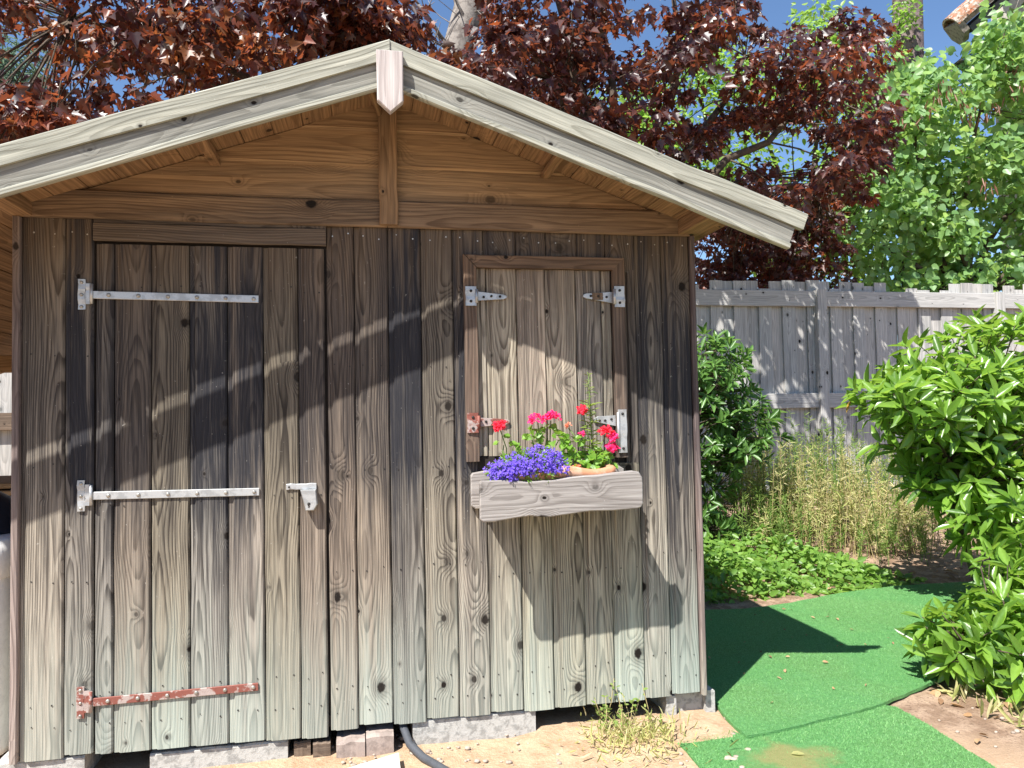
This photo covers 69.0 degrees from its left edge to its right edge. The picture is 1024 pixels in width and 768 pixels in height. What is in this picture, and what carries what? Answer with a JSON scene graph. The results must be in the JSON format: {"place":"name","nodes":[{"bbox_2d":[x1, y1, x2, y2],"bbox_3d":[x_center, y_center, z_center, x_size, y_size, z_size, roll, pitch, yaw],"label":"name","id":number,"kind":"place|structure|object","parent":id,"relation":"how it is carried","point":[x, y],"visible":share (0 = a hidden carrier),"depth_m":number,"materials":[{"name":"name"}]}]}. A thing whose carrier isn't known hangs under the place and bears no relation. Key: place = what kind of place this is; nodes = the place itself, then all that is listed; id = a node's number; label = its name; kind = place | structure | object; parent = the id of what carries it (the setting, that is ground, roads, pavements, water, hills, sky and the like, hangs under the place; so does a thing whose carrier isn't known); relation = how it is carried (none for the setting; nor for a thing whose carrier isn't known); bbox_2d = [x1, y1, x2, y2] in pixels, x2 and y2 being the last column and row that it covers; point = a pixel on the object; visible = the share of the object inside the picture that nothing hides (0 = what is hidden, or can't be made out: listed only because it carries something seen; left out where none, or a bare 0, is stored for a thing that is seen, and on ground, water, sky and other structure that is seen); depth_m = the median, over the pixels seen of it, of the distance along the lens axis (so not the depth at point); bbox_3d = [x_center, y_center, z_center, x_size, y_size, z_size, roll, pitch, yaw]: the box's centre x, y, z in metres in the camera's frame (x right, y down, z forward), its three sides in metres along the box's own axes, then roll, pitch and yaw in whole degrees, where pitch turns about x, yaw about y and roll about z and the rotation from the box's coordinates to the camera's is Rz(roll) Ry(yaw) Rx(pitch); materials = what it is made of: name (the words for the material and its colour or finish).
{"place":"outdoors","nodes":[
{"label":"outdoors","id":0,"kind":"place"},
{"bbox_2d":[0,475,10,495],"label":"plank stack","id":1,"kind":"object","parent":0,"point":[5,484],"visible":0.06,"depth_m":3.78,"materials":[{"name":"brown wood"}]},
{"bbox_2d":[0,0,1001,291],"label":"sky","id":2,"kind":"structure","parent":0,"point":[777,12],"materials":[{"name":"blue"}]},
{"bbox_2d":[0,489,1023,767],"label":"ground","id":3,"kind":"structure","parent":0,"point":[564,725],"depth_m":3.00,"materials":[{"name":"soil"}]},
{"bbox_2d":[0,491,10,754],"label":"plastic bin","id":4,"kind":"object","parent":3,"relation":"on","point":[5,530],"visible":0.19,"depth_m":2.82,"materials":[{"name":"white plastic"}]},
{"bbox_2d":[0,373,11,475],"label":"slatted fence","id":5,"kind":"object","parent":3,"relation":"on","point":[5,416],"depth_m":5.92,"materials":[{"name":"wood"}]},
{"bbox_2d":[0,11,58,91],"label":"blue pine","id":6,"kind":"object","parent":3,"relation":"on","point":[6,61],"visible":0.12,"depth_m":10.75,"materials":[{"name":"grey plant"}]},
{"bbox_2d":[0,751,103,767],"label":"concrete block","id":7,"kind":"structure","parent":3,"relation":"on","point":[90,760],"depth_m":2.70,"materials":[{"name":"grey concrete"}]},
{"bbox_2d":[150,734,291,767],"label":"concrete block","id":8,"kind":"structure","parent":3,"relation":"on","point":[229,753],"depth_m":2.80,"materials":[{"name":"grey concrete"}]},
{"bbox_2d":[294,730,312,756],"bbox_3d":[-0.823,1.459,2.951,0.062,0.161,0.183,-1,-2,-11],"label":"wood stub","id":9,"kind":"object","parent":3,"relation":"on","point":[302,747],"visible":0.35,"depth_m":2.87,"materials":[{"name":"brown wood"}]},
{"bbox_2d":[313,727,332,757],"bbox_3d":[-0.749,1.457,2.956,0.065,0.159,0.202,-1,-2,-11],"label":"wood stub","id":10,"kind":"object","parent":3,"relation":"on","point":[322,747],"visible":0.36,"depth_m":2.86,"materials":[{"name":"brown wood"}]},
{"bbox_2d":[336,722,393,757],"bbox_3d":[-0.586,1.421,2.975,0.217,0.126,0.234,-1,-2,-11],"label":"split stone","id":11,"kind":"object","parent":3,"relation":"on","point":[379,740],"visible":0.61,"depth_m":2.88,"materials":[{"name":"grey stone"}]},
{"bbox_2d":[349,753,399,767],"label":"stone slab","id":12,"kind":"structure","parent":3,"relation":"on","point":[391,761],"depth_m":2.71,"materials":[{"name":"grey stone"}]},
{"bbox_2d":[0,39,807,764],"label":"garden shed","id":13,"kind":"structure","parent":3,"relation":"on","point":[282,351],"depth_m":2.90,"materials":[{"name":"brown wood"}]},
{"bbox_2d":[76,244,327,753],"bbox_3d":[-1.155,0.417,2.800,0.887,1.890,0.063,-1,-2,-11],"label":"door","id":14,"kind":"structure","parent":13,"relation":"in","point":[175,373],"depth_m":2.81,"materials":[{"name":"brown wood"}]},
{"bbox_2d":[462,254,628,461],"bbox_3d":[0.145,-0.110,3.079,0.686,0.842,0.032,-1,-2,-11],"label":"window frame","id":15,"kind":"structure","parent":13,"relation":"in","point":[471,262],"depth_m":3.07,"materials":[{"name":"wood"}]},
{"bbox_2d":[470,466,642,521],"bbox_3d":[0.174,0.426,2.941,0.650,0.172,0.268,-1,-2,-11],"label":"window box","id":16,"kind":"object","parent":13,"relation":"attached to","point":[619,488],"visible":0.95,"depth_m":2.81,"materials":[{"name":"grey wood"}]},
{"bbox_2d":[505,464,615,480],"bbox_3d":[0.178,0.390,2.937,0.420,0.146,0.197,-1,-2,-11],"label":"terracotta trough","id":17,"kind":"object","parent":16,"relation":"in","point":[581,471],"visible":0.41,"depth_m":2.85,"materials":[{"name":"ceramic"}]},
{"bbox_2d":[493,420,521,461],"bbox_3d":[-0.015,0.254,2.904,0.140,0.229,0.089,0,-2,-28],"label":"geranium plant","id":18,"kind":"object","parent":17,"relation":"in","point":[500,424],"visible":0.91,"depth_m":2.89,"materials":[{"name":"red plant"}]},
{"bbox_2d":[483,443,572,484],"bbox_3d":[0.070,0.310,2.872,0.372,0.167,0.207,-1,-2,-11],"label":"lobelia plant","id":19,"kind":"object","parent":17,"relation":"in","point":[549,462],"visible":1,"depth_m":2.81,"materials":[{"name":"purple plant"}]},
{"bbox_2d":[522,409,578,459],"bbox_3d":[0.150,0.234,2.943,0.231,0.266,0.107,-1,-2,-11],"label":"geranium plant","id":20,"kind":"object","parent":17,"relation":"in","point":[539,436],"visible":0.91,"depth_m":2.92,"materials":[{"name":"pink plant"}]},
{"bbox_2d":[560,404,620,468],"bbox_3d":[0.307,0.222,2.953,0.247,0.285,0.127,-1,-2,-11],"label":"geranium plant","id":21,"kind":"object","parent":17,"relation":"in","point":[597,458],"visible":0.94,"depth_m":2.95,"materials":[{"name":"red plant"}]},
{"bbox_2d":[579,372,602,467],"bbox_3d":[0.315,0.159,2.977,0.106,0.411,0.108,-1,-2,-11],"label":"snapdragon plant","id":22,"kind":"object","parent":17,"relation":"in","point":[584,427],"visible":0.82,"depth_m":2.98,"materials":[{"name":"green plant"}]},
{"bbox_2d":[399,724,448,767],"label":"drain hose","id":23,"kind":"object","parent":3,"relation":"on","point":[418,753],"visible":0.54,"depth_m":2.82,"materials":[{"name":"grey plastic"}]},
{"bbox_2d":[416,0,494,64],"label":"bare tree","id":24,"kind":"object","parent":3,"relation":"on","point":[463,12],"visible":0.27,"depth_m":9.07,"materials":[{"name":"grey plant"}]},
{"bbox_2d":[0,0,912,288],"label":"maroon maple","id":25,"kind":"object","parent":3,"relation":"on","point":[562,58],"visible":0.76,"depth_m":6.68,"materials":[{"name":"red plant"}]},
{"bbox_2d":[410,709,535,744],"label":"concrete block","id":26,"kind":"structure","parent":3,"relation":"on","point":[495,725],"depth_m":2.99,"materials":[{"name":"grey concrete"}]},
{"bbox_2d":[592,680,661,738],"bbox_3d":[0.452,1.311,3.010,0.303,0.208,0.214,-2,-2,13],"label":"weed","id":27,"kind":"object","parent":3,"relation":"on","point":[620,715],"visible":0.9,"depth_m":3.01,"materials":[{"name":"plant"}]},
{"bbox_2d":[543,703,738,767],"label":"dry grass","id":28,"kind":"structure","parent":3,"relation":"on","point":[634,730],"depth_m":2.91,"materials":[{"name":"beige plant"}]},
{"bbox_2d":[331,705,1022,767],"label":"pebbles","id":29,"kind":"object","parent":3,"relation":"on","point":[558,762],"visible":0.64,"depth_m":2.82,"materials":[{"name":"beige stone"}]},
{"bbox_2d":[648,685,714,714],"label":"concrete block","id":30,"kind":"structure","parent":3,"relation":"on","point":[690,701],"depth_m":3.20,"materials":[{"name":"grey concrete"}]},
{"bbox_2d":[589,0,896,287],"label":"locust tree","id":31,"kind":"object","parent":3,"relation":"on","point":[703,79],"visible":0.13,"depth_m":11.18,"materials":[{"name":"green plant"}]},
{"bbox_2d":[696,322,794,544],"bbox_3d":[1.753,0.449,6.499,1.256,1.998,1.065,-1,-2,-11],"label":"bay shrub","id":32,"kind":"object","parent":3,"relation":"on","point":[737,438],"visible":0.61,"depth_m":6.29,"materials":[{"name":"green plant"}]},
{"bbox_2d":[703,523,927,604],"bbox_3d":[1.700,1.328,5.611,2.598,0.457,1.197,-1,-2,-11],"label":"ground cover","id":33,"kind":"object","parent":3,"relation":"on","point":[750,565],"visible":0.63,"depth_m":5.39,"materials":[{"name":"green plant"}]},
{"bbox_2d":[701,409,957,565],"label":"green weeds","id":34,"kind":"object","parent":3,"relation":"on","point":[890,533],"visible":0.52,"depth_m":6.45,"materials":[{"name":"green plant"}]},
{"bbox_2d":[678,705,996,767],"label":"artificial turf mat","id":35,"kind":"object","parent":3,"relation":"on","point":[885,736],"visible":1,"depth_m":2.84,"materials":[{"name":"green carpet"}]},
{"bbox_2d":[792,751,803,754],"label":"fallen leaf","id":36,"kind":"object","parent":35,"relation":"on","point":[796,752],"visible":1,"depth_m":2.79,"materials":[{"name":"yellow plant"}]},
{"bbox_2d":[721,429,956,561],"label":"dry weeds","id":37,"kind":"object","parent":3,"relation":"on","point":[850,502],"visible":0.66,"depth_m":6.38,"materials":[{"name":"beige plant"}]},
{"bbox_2d":[695,280,1023,497],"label":"board fence","id":38,"kind":"object","parent":3,"relation":"on","point":[816,344],"visible":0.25,"depth_m":8.90,"materials":[{"name":"grey wood"}]},
{"bbox_2d":[707,561,1012,742],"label":"leaf litter","id":39,"kind":"object","parent":3,"relation":"on","point":[936,693],"visible":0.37,"depth_m":3.63,"materials":[{"name":"brown plant"}]},
{"bbox_2d":[705,581,1017,738],"bbox_3d":[2.637,1.402,4.291,3.906,0.025,2.009,-1,-2,-11],"label":"artificial turf mat","id":40,"kind":"object","parent":3,"relation":"on","point":[749,687],"visible":0.6,"depth_m":3.82,"materials":[{"name":"green carpet"}]},
{"bbox_2d":[808,0,929,251],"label":"pine tree","id":41,"kind":"object","parent":3,"relation":"on","point":[907,19],"visible":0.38,"depth_m":13.65,"materials":[{"name":"green plant"}]},
{"bbox_2d":[818,0,1023,334],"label":"heart leaved tree","id":42,"kind":"object","parent":3,"relation":"on","point":[937,240],"visible":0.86,"depth_m":10.25,"materials":[{"name":"green plant"}]},
{"bbox_2d":[835,302,1023,598],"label":"laurel shrub","id":43,"kind":"object","parent":3,"relation":"on","point":[962,415],"visible":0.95,"depth_m":4.62,"materials":[{"name":"green plant"}]},
{"bbox_2d":[894,505,1023,709],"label":"laurel bush","id":44,"kind":"object","parent":3,"relation":"on","point":[944,642],"visible":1,"depth_m":3.41,"materials":[{"name":"green plant"}]},
{"bbox_2d":[935,678,1023,726],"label":"dry stalks","id":45,"kind":"object","parent":3,"relation":"on","point":[991,708],"visible":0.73,"depth_m":3.14,"materials":[{"name":"beige plant"}]},
{"bbox_2d":[942,0,1023,285],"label":"neighbour house","id":46,"kind":"structure","parent":3,"relation":"on","point":[958,27],"depth_m":11.23,"materials":[{"name":"tile"}]}
]}

